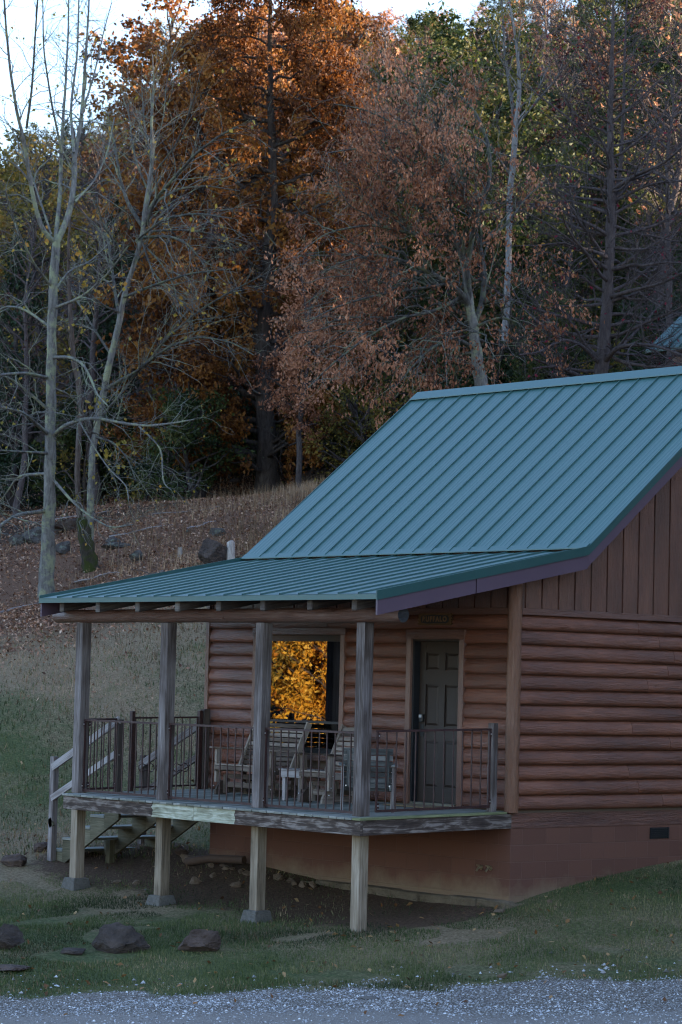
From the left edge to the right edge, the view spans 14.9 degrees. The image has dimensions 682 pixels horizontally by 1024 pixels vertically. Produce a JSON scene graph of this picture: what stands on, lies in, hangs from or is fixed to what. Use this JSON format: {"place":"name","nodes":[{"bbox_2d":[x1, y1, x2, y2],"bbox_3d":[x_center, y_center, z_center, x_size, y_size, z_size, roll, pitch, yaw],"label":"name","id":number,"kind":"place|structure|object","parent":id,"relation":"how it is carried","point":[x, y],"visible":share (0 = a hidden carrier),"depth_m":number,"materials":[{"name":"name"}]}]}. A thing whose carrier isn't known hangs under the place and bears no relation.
{"place":"outdoors","nodes":[
{"label":"outdoors","id":0,"kind":"place"},
{"bbox_2d":[0,0,670,167],"label":"sky","id":1,"kind":"structure","parent":0,"point":[25,16],"materials":[{"name":"white"}]},
{"bbox_2d":[0,28,681,1023],"bbox_3d":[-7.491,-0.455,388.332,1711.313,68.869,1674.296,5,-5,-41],"label":"ground","id":2,"kind":"structure","parent":0,"point":[32,872],"depth_m":31.60,"materials":[{"name":"green plant"}]},
{"bbox_2d":[0,923,24,949],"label":"rock","id":3,"kind":"object","parent":2,"relation":"on","point":[11,935],"visible":1,"depth_m":29.01,"materials":[{"name":"grey stone"}]},
{"bbox_2d":[0,853,26,866],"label":"rock","id":4,"kind":"object","parent":2,"relation":"on","point":[16,860],"visible":1,"depth_m":35.37,"materials":[{"name":"stone"}]},
{"bbox_2d":[0,165,63,377],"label":"cedar tree","id":5,"kind":"object","parent":2,"relation":"on","point":[27,191],"visible":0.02,"depth_m":105.56,"materials":[{"name":"green plant"}]},
{"bbox_2d":[22,526,41,543],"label":"rock","id":6,"kind":"object","parent":2,"relation":"on","point":[35,535],"visible":0.59,"depth_m":65.79,"materials":[{"name":"grey stone"}]},
{"bbox_2d":[0,235,67,508],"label":"cedar tree","id":7,"kind":"object","parent":2,"relation":"on","point":[17,460],"visible":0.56,"depth_m":80.27,"materials":[{"name":"green plant"}]},
{"bbox_2d":[0,119,78,251],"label":"gold leaved tree","id":8,"kind":"object","parent":2,"relation":"on","point":[37,132],"visible":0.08,"depth_m":129.84,"materials":[{"name":"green plant"}]},
{"bbox_2d":[2,146,90,422],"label":"bare tree","id":9,"kind":"object","parent":2,"relation":"on","point":[42,257],"visible":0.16,"depth_m":97.26,"materials":[{"name":"grey plant"}]},
{"bbox_2d":[0,214,101,517],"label":"bare tree","id":10,"kind":"object","parent":2,"relation":"on","point":[20,485],"visible":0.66,"depth_m":74.31,"materials":[{"name":"grey plant"}]},
{"bbox_2d":[0,121,131,481],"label":"gold leaved tree","id":11,"kind":"object","parent":2,"relation":"on","point":[17,190],"visible":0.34,"depth_m":83.93,"materials":[{"name":"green plant"}]},
{"bbox_2d":[6,110,130,388],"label":"bare tree","id":12,"kind":"object","parent":2,"relation":"on","point":[60,377],"visible":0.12,"depth_m":103.37,"materials":[{"name":"grey plant"}]},
{"bbox_2d":[10,188,129,572],"bbox_3d":[-6.289,-3.027,59.976,2.852,8.879,2.586,1,-4,0],"label":"broken tree","id":13,"kind":"object","parent":2,"relation":"on","point":[89,558],"visible":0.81,"depth_m":59.93,"materials":[{"name":"grey plant"}]},
{"bbox_2d":[41,283,116,498],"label":"cedar tree","id":14,"kind":"object","parent":2,"relation":"on","point":[99,356],"visible":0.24,"depth_m":80.32,"materials":[{"name":"green plant"}]},
{"bbox_2d":[26,391,143,506],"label":"shrub","id":15,"kind":"object","parent":2,"relation":"on","point":[67,439],"visible":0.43,"depth_m":79.11,"materials":[{"name":"green plant"}]},
{"bbox_2d":[26,405,148,504],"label":"shrub","id":16,"kind":"object","parent":2,"relation":"on","point":[65,457],"visible":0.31,"depth_m":79.22,"materials":[{"name":"green plant"}]},
{"bbox_2d":[36,178,145,373],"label":"bare tree","id":17,"kind":"object","parent":2,"relation":"on","point":[83,207],"visible":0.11,"depth_m":91.64,"materials":[{"name":"grey plant"}]},
{"bbox_2d":[4,134,178,503],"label":"bare tree","id":18,"kind":"object","parent":2,"relation":"on","point":[90,396],"visible":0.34,"depth_m":79.02,"materials":[{"name":"grey plant"}]},
{"bbox_2d":[38,128,144,400],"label":"bare tree","id":19,"kind":"object","parent":2,"relation":"on","point":[71,375],"visible":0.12,"depth_m":95.27,"materials":[{"name":"grey plant"}]},
{"bbox_2d":[56,194,149,466],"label":"cedar tree","id":20,"kind":"object","parent":2,"relation":"on","point":[113,317],"visible":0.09,"depth_m":84.17,"materials":[{"name":"green plant"}]},
{"bbox_2d":[0,0,233,596],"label":"bare tree","id":21,"kind":"object","parent":2,"relation":"on","point":[46,584],"visible":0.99,"depth_m":57.87,"materials":[{"name":"grey plant"}]},
{"bbox_2d":[91,922,149,953],"bbox_3d":[-2.461,4.803,29.035,0.442,0.428,0.601,5,-5,-41],"label":"rock","id":22,"kind":"object","parent":2,"relation":"on","point":[116,938],"visible":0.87,"depth_m":28.91,"materials":[{"name":"grey stone"}]},
{"bbox_2d":[84,403,160,498],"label":"shrub","id":23,"kind":"object","parent":2,"relation":"on","point":[122,470],"visible":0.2,"depth_m":79.36,"materials":[{"name":"green plant"}]},
{"bbox_2d":[0,536,261,859],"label":"grass","id":24,"kind":"structure","parent":2,"relation":"on","point":[111,768],"depth_m":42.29,"materials":[{"name":"green plant"}]},
{"bbox_2d":[98,124,167,380],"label":"bare tree","id":25,"kind":"object","parent":2,"relation":"on","point":[139,146],"visible":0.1,"depth_m":102.17,"materials":[{"name":"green plant"}]},
{"bbox_2d":[114,14,194,206],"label":"gold leaved tree","id":26,"kind":"object","parent":2,"relation":"on","point":[161,49],"visible":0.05,"depth_m":152.48,"materials":[{"name":"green plant"}]},
{"bbox_2d":[0,450,316,705],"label":"fallen leaves","id":27,"kind":"object","parent":2,"relation":"on","point":[105,530],"depth_m":62.87,"materials":[{"name":"brown plant"}]},
{"bbox_2d":[109,376,209,502],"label":"shrub","id":28,"kind":"object","parent":2,"relation":"on","point":[153,391],"visible":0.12,"depth_m":79.07,"materials":[{"name":"green plant"}]},
{"bbox_2d":[70,0,256,354],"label":"rust leaved tree","id":29,"kind":"object","parent":2,"relation":"on","point":[118,61],"visible":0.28,"depth_m":105.20,"materials":[{"name":"orange plant"}]},
{"bbox_2d":[93,79,240,401],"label":"bare tree","id":30,"kind":"object","parent":2,"relation":"on","point":[158,372],"visible":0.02,"depth_m":86.75,"materials":[{"name":"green plant"}]},
{"bbox_2d":[1,468,335,601],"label":"fallen leaves","id":31,"kind":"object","parent":2,"relation":"on","point":[295,490],"depth_m":64.44,"materials":[{"name":"plant"}]},
{"bbox_2d":[124,406,218,500],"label":"shrub","id":32,"kind":"object","parent":2,"relation":"on","point":[142,467],"visible":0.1,"depth_m":77.63,"materials":[{"name":"green plant"}]},
{"bbox_2d":[38,15,308,540],"bbox_3d":[-4.293,-6.034,63.308,6.051,13.598,10.821,2,-4,-8],"label":"bare tree","id":33,"kind":"object","parent":2,"relation":"on","point":[143,223],"visible":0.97,"depth_m":63.43,"materials":[{"name":"grey plant"}]},
{"bbox_2d":[104,404,242,503],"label":"shrub","id":34,"kind":"object","parent":2,"relation":"on","point":[168,453],"visible":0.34,"depth_m":75.47,"materials":[{"name":"green plant"}]},
{"bbox_2d":[128,385,260,502],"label":"shrub","id":35,"kind":"object","parent":2,"relation":"on","point":[192,435],"visible":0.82,"depth_m":74.10,"materials":[{"name":"green plant"}]},
{"bbox_2d":[178,929,220,951],"bbox_3d":[-1.576,4.787,28.917,0.480,0.308,0.278,2,-4,-6],"label":"rock","id":36,"kind":"object","parent":2,"relation":"on","point":[197,940],"visible":1,"depth_m":28.84,"materials":[{"name":"grey stone"}]},
{"bbox_2d":[91,53,315,498],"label":"rust leaved tree","id":37,"kind":"object","parent":2,"relation":"on","point":[141,298],"visible":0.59,"depth_m":75.33,"materials":[{"name":"brown plant"}]},
{"bbox_2d":[198,537,227,563],"bbox_3d":[-2.743,0.925,55.567,0.643,0.783,0.434,5,-5,-41],"label":"rock","id":38,"kind":"object","parent":2,"relation":"on","point":[211,551],"visible":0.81,"depth_m":55.47,"materials":[{"name":"grey stone"}]},
{"bbox_2d":[184,854,246,865],"bbox_3d":[-1.686,4.676,34.809,0.953,0.191,0.128,-1,-4,32],"label":"drain pipe","id":39,"kind":"object","parent":2,"relation":"on","point":[210,858],"visible":1,"depth_m":34.77,"materials":[{"name":"brown plastic"}]},
{"bbox_2d":[210,387,255,483],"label":"shrub","id":40,"kind":"object","parent":2,"relation":"on","point":[249,409],"visible":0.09,"depth_m":80.24,"materials":[{"name":"green plant"}]},
{"bbox_2d":[100,0,387,493],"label":"oak tree","id":41,"kind":"object","parent":2,"relation":"on","point":[325,82],"visible":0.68,"depth_m":75.46,"materials":[{"name":"orange plant"}]},
{"bbox_2d":[166,22,325,271],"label":"tan leaved tree","id":42,"kind":"object","parent":2,"relation":"on","point":[275,37],"visible":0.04,"depth_m":104.60,"materials":[{"name":"brown plant"}]},
{"bbox_2d":[201,36,374,409],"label":"rust leaved tree","id":43,"kind":"object","parent":2,"relation":"on","point":[265,125],"visible":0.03,"depth_m":89.98,"materials":[{"name":"orange plant"}]},
{"bbox_2d":[226,239,359,489],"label":"tan leaved tree","id":44,"kind":"object","parent":2,"relation":"on","point":[284,388],"visible":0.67,"depth_m":72.21,"materials":[{"name":"brown plant"}]},
{"bbox_2d":[244,379,342,473],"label":"shrub","id":45,"kind":"object","parent":2,"relation":"on","point":[303,464],"visible":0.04,"depth_m":79.88,"materials":[{"name":"green plant"}]},
{"bbox_2d":[254,389,358,486],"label":"shrub","id":46,"kind":"object","parent":2,"relation":"on","point":[317,470],"visible":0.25,"depth_m":75.97,"materials":[{"name":"green plant"}]},
{"bbox_2d":[240,0,407,264],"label":"rust leaved tree","id":47,"kind":"object","parent":2,"relation":"on","point":[344,7],"visible":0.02,"depth_m":104.91,"materials":[{"name":"orange plant"}]},
{"bbox_2d":[0,760,681,1015],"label":"scattered leaves","id":48,"kind":"object","parent":2,"relation":"on","point":[284,973],"visible":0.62,"depth_m":29.42,"materials":[{"name":"brown plant"}]},
{"bbox_2d":[8,956,680,997],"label":"spilled stones","id":49,"kind":"object","parent":2,"relation":"on","point":[452,974],"visible":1,"depth_m":27.05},
{"bbox_2d":[302,378,389,483],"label":"shrub","id":50,"kind":"object","parent":2,"relation":"on","point":[354,412],"visible":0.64,"depth_m":73.03,"materials":[{"name":"green plant"}]},
{"bbox_2d":[273,147,440,355],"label":"gold leaved tree","id":51,"kind":"object","parent":2,"relation":"on","point":[289,188],"visible":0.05,"depth_m":85.06,"materials":[{"name":"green plant"}]},
{"bbox_2d":[275,0,443,250],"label":"rust leaved tree","id":52,"kind":"object","parent":2,"relation":"on","point":[349,34],"visible":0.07,"depth_m":96.02,"materials":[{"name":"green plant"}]},
{"bbox_2d":[39,366,681,931],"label":"log cabin","id":53,"kind":"object","parent":2,"relation":"on","point":[521,716],"visible":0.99,"depth_m":32.80,"materials":[{"name":"wood"}]},
{"bbox_2d":[209,722,311,797],"bbox_3d":[-1.036,3.225,34.037,0.773,0.982,1.255,5,-5,-41],"label":"glider bench","id":54,"kind":"object","parent":53,"relation":"on","point":[246,753],"visible":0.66,"depth_m":34.00,"materials":[{"name":"grey wood"}]},
{"bbox_2d":[281,768,323,801],"bbox_3d":[-0.505,3.462,32.964,0.398,0.405,0.440,5,-5,-41],"label":"side table","id":55,"kind":"object","parent":53,"relation":"on","point":[284,777],"visible":0.6,"depth_m":32.93,"materials":[{"name":"grey wood"}]},
{"bbox_2d":[269,635,340,753],"bbox_3d":[-0.531,2.401,34.360,0.075,1.554,1.710,5,-5,-41],"label":"window","id":56,"kind":"structure","parent":53,"relation":"in","point":[305,669],"depth_m":34.27,"materials":[{"name":"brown glass"}]},
{"bbox_2d":[294,724,353,803],"bbox_3d":[-0.083,3.162,32.654,0.773,0.982,0.655,5,-5,-41],"label":"glider chair","id":57,"kind":"object","parent":53,"relation":"on","point":[322,774],"visible":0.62,"depth_m":32.57,"materials":[{"name":"grey wood"}]},
{"bbox_2d":[339,748,397,812],"bbox_3d":[0.316,3.192,30.991,0.694,0.756,0.600,1,-4,0],"label":"porch armchair","id":58,"kind":"object","parent":53,"relation":"on","point":[390,778],"visible":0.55,"depth_m":30.74,"materials":[{"name":"grey wood"}]},
{"bbox_2d":[417,613,452,624],"bbox_3d":[1.171,1.336,32.373,0.026,0.145,0.640,5,-5,-41],"label":"name sign","id":59,"kind":"object","parent":53,"relation":"attached to","point":[435,618],"visible":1,"depth_m":32.35,"materials":[{"name":"brown wood"}]},
{"bbox_2d":[417,642,458,803],"bbox_3d":[1.237,2.617,32.378,0.104,2.002,0.811,5,-5,-41],"label":"door","id":60,"kind":"structure","parent":53,"relation":"in","point":[439,661],"depth_m":32.43,"materials":[{"name":"paint"}]},
{"bbox_2d":[319,378,404,464],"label":"shrub","id":61,"kind":"object","parent":2,"relation":"on","point":[355,426],"visible":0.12,"depth_m":74.45,"materials":[{"name":"green plant"}]},
{"bbox_2d":[333,374,421,464],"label":"shrub","id":62,"kind":"object","parent":2,"relation":"on","point":[359,444],"visible":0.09,"depth_m":75.59,"materials":[{"name":"green plant"}]},
{"bbox_2d":[340,35,432,333],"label":"gold leaved tree","id":63,"kind":"object","parent":2,"relation":"on","point":[404,50],"visible":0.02,"depth_m":96.55,"materials":[{"name":"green plant"}]},
{"bbox_2d":[292,6,482,375],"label":"bare tree","id":64,"kind":"object","parent":2,"relation":"on","point":[383,34],"visible":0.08,"depth_m":87.64,"materials":[{"name":"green plant"}]},
{"bbox_2d":[364,5,413,58],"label":"tan leaved tree","id":65,"kind":"object","parent":2,"relation":"on","point":[384,19],"visible":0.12,"depth_m":155.06,"materials":[{"name":"brown plant"}]},
{"bbox_2d":[351,365,433,446],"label":"shrub","id":66,"kind":"object","parent":2,"relation":"on","point":[392,407],"visible":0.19,"depth_m":73.69,"materials":[{"name":"green plant"}]},
{"bbox_2d":[311,173,475,401],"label":"tree","id":67,"kind":"object","parent":2,"relation":"on","point":[410,254],"visible":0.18,"depth_m":76.99,"materials":[{"name":"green plant"}]},
{"bbox_2d":[326,65,468,359],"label":"tan leaved tree","id":68,"kind":"object","parent":2,"relation":"on","point":[382,138],"visible":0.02,"depth_m":90.93,"materials":[{"name":"brown plant"}]},
{"bbox_2d":[375,292,436,388],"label":"green tree","id":69,"kind":"object","parent":2,"relation":"on","point":[409,333],"visible":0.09,"depth_m":84.32,"materials":[{"name":"green plant"}]},
{"bbox_2d":[390,7,445,96],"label":"green tree","id":70,"kind":"object","parent":2,"relation":"on","point":[424,21],"visible":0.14,"depth_m":131.13,"materials":[{"name":"green plant"}]},
{"bbox_2d":[393,18,447,68],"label":"green tree","id":71,"kind":"object","parent":2,"relation":"on","point":[414,33],"visible":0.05,"depth_m":136.48,"materials":[{"name":"green plant"}]},
{"bbox_2d":[244,25,604,429],"bbox_3d":[1.708,-6.204,55.490,7.402,9.337,7.327,2,-4,-4],"label":"tan leaved tree","id":72,"kind":"object","parent":2,"relation":"on","point":[431,180],"visible":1,"depth_m":55.05,"materials":[{"name":"brown plant"}]},
{"bbox_2d":[397,343,501,390],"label":"shrub","id":73,"kind":"object","parent":2,"relation":"on","point":[443,384],"visible":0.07,"depth_m":74.83,"materials":[{"name":"green plant"}]},
{"bbox_2d":[350,33,559,388],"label":"green tree","id":74,"kind":"object","parent":2,"relation":"on","point":[453,53],"visible":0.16,"depth_m":84.86,"materials":[{"name":"green plant"}]},
{"bbox_2d":[423,351,509,388],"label":"shrub","id":75,"kind":"object","parent":2,"relation":"on","point":[471,376],"visible":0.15,"depth_m":74.91,"materials":[{"name":"green plant"}]},
{"bbox_2d":[410,28,555,307],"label":"green tree","id":76,"kind":"object","parent":2,"relation":"on","point":[527,64],"visible":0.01,"depth_m":101.04,"materials":[{"name":"green plant"}]},
{"bbox_2d":[383,0,590,336],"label":"green tree","id":77,"kind":"object","parent":2,"relation":"on","point":[453,31],"visible":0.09,"depth_m":94.40,"materials":[{"name":"green plant"}]},
{"bbox_2d":[462,14,541,182],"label":"tan leaved tree","id":78,"kind":"object","parent":2,"relation":"on","point":[512,34],"visible":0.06,"depth_m":116.51,"materials":[{"name":"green plant"}]},
{"bbox_2d":[406,78,599,384],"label":"green tree","id":79,"kind":"object","parent":2,"relation":"on","point":[494,107],"visible":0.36,"depth_m":76.30,"materials":[{"name":"green plant"}]},
{"bbox_2d":[478,0,537,65],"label":"green tree","id":80,"kind":"object","parent":2,"relation":"on","point":[493,7],"visible":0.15,"depth_m":167.56,"materials":[{"name":"green plant"}]},
{"bbox_2d":[503,308,530,381],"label":"cedar tree","id":81,"kind":"object","parent":2,"relation":"on","point":[508,375],"visible":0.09,"depth_m":74.44,"materials":[{"name":"green plant"}]},
{"bbox_2d":[464,0,583,340],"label":"birch like tree","id":82,"kind":"object","parent":2,"relation":"on","point":[516,122],"visible":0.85,"depth_m":69.95,"materials":[{"name":"grey plant"}]},
{"bbox_2d":[459,208,600,376],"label":"green tree","id":83,"kind":"object","parent":2,"relation":"on","point":[571,280],"visible":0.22,"depth_m":77.93,"materials":[{"name":"green plant"}]},
{"bbox_2d":[503,287,599,382],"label":"green tree","id":84,"kind":"object","parent":2,"relation":"on","point":[520,377],"visible":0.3,"depth_m":70.44,"materials":[{"name":"green plant"}]},
{"bbox_2d":[503,159,605,377],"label":"tree","id":85,"kind":"object","parent":2,"relation":"on","point":[571,251],"visible":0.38,"depth_m":72.55,"materials":[{"name":"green plant"}]},
{"bbox_2d":[511,0,602,170],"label":"bare tree","id":86,"kind":"object","parent":2,"relation":"on","point":[544,25],"visible":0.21,"depth_m":110.79,"materials":[{"name":"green plant"}]},
{"bbox_2d":[500,39,619,313],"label":"bare tree","id":87,"kind":"object","parent":2,"relation":"on","point":[542,108],"visible":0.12,"depth_m":91.63,"materials":[{"name":"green plant"}]},
{"bbox_2d":[452,0,681,381],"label":"bare tree","id":88,"kind":"object","parent":2,"relation":"on","point":[603,355],"visible":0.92,"depth_m":59.86,"materials":[{"name":"brown plant"}]},
{"bbox_2d":[519,37,619,327],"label":"cedar tree","id":89,"kind":"object","parent":2,"relation":"on","point":[553,96],"visible":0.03,"depth_m":93.26,"materials":[{"name":"green plant"}]},
{"bbox_2d":[528,0,623,242],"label":"bare tree","id":90,"kind":"object","parent":2,"relation":"on","point":[574,21],"visible":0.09,"depth_m":103.77,"materials":[{"name":"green plant"}]},
{"bbox_2d":[527,118,653,372],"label":"green tree","id":91,"kind":"object","parent":2,"relation":"on","point":[582,139],"visible":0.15,"depth_m":80.64,"materials":[{"name":"green plant"}]},
{"bbox_2d":[518,80,664,366],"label":"green tree","id":92,"kind":"object","parent":2,"relation":"on","point":[552,145],"visible":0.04,"depth_m":88.43,"materials":[{"name":"green plant"}]},
{"bbox_2d":[530,21,679,362],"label":"maroon leaved tree","id":93,"kind":"object","parent":2,"relation":"on","point":[604,75],"visible":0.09,"depth_m":86.58,"materials":[{"name":"brown plant"}]},
{"bbox_2d":[549,0,664,184],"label":"green tree","id":94,"kind":"object","parent":2,"relation":"on","point":[603,8],"visible":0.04,"depth_m":116.18,"materials":[{"name":"green plant"}]},
{"bbox_2d":[566,322,648,375],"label":"shrub","id":95,"kind":"object","parent":2,"relation":"on","point":[611,365],"visible":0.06,"depth_m":72.73,"materials":[{"name":"green plant"}]},
{"bbox_2d":[540,0,681,285],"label":"green tree","id":96,"kind":"object","parent":2,"relation":"on","point":[630,5],"visible":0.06,"depth_m":96.91,"materials":[{"name":"green plant"}]},
{"bbox_2d":[567,63,681,365],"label":"bare tree","id":97,"kind":"object","parent":2,"relation":"on","point":[667,200],"visible":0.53,"depth_m":70.48,"materials":[{"name":"brown plant"}]},
{"bbox_2d":[568,0,681,310],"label":"bare tree","id":98,"kind":"object","parent":2,"relation":"on","point":[655,203],"visible":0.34,"depth_m":77.50,"materials":[{"name":"brown plant"}]},
{"bbox_2d":[575,0,681,307],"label":"maroon leaved tree","id":99,"kind":"object","parent":2,"relation":"on","point":[665,4],"visible":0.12,"depth_m":93.95,"materials":[{"name":"brown plant"}]},
{"bbox_2d":[610,287,647,372],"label":"cedar tree","id":100,"kind":"object","parent":2,"relation":"on","point":[622,329],"visible":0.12,"depth_m":70.41,"materials":[{"name":"green plant"}]},
{"bbox_2d":[578,188,681,345],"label":"green tree","id":101,"kind":"object","parent":2,"relation":"on","point":[599,281],"visible":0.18,"depth_m":78.26,"materials":[{"name":"green plant"}]},
{"bbox_2d":[581,2,681,300],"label":"green tree","id":102,"kind":"object","parent":2,"relation":"on","point":[660,66],"visible":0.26,"depth_m":82.66,"materials":[{"name":"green plant"}]},
{"bbox_2d":[645,316,681,364],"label":"cabin","id":103,"kind":"object","parent":2,"relation":"on","point":[678,345],"visible":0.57,"depth_m":61.91,"materials":[{"name":"teal metal"}]},
{"bbox_2d":[0,853,681,999],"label":"grass","id":104,"kind":"structure","parent":0,"point":[51,908],"depth_m":29.02,"materials":[{"name":"green plant"}]},
{"bbox_2d":[0,969,681,1023],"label":"gravel","id":105,"kind":"structure","parent":0,"point":[289,998],"depth_m":25.57,"materials":[{"name":"grey gravel"}]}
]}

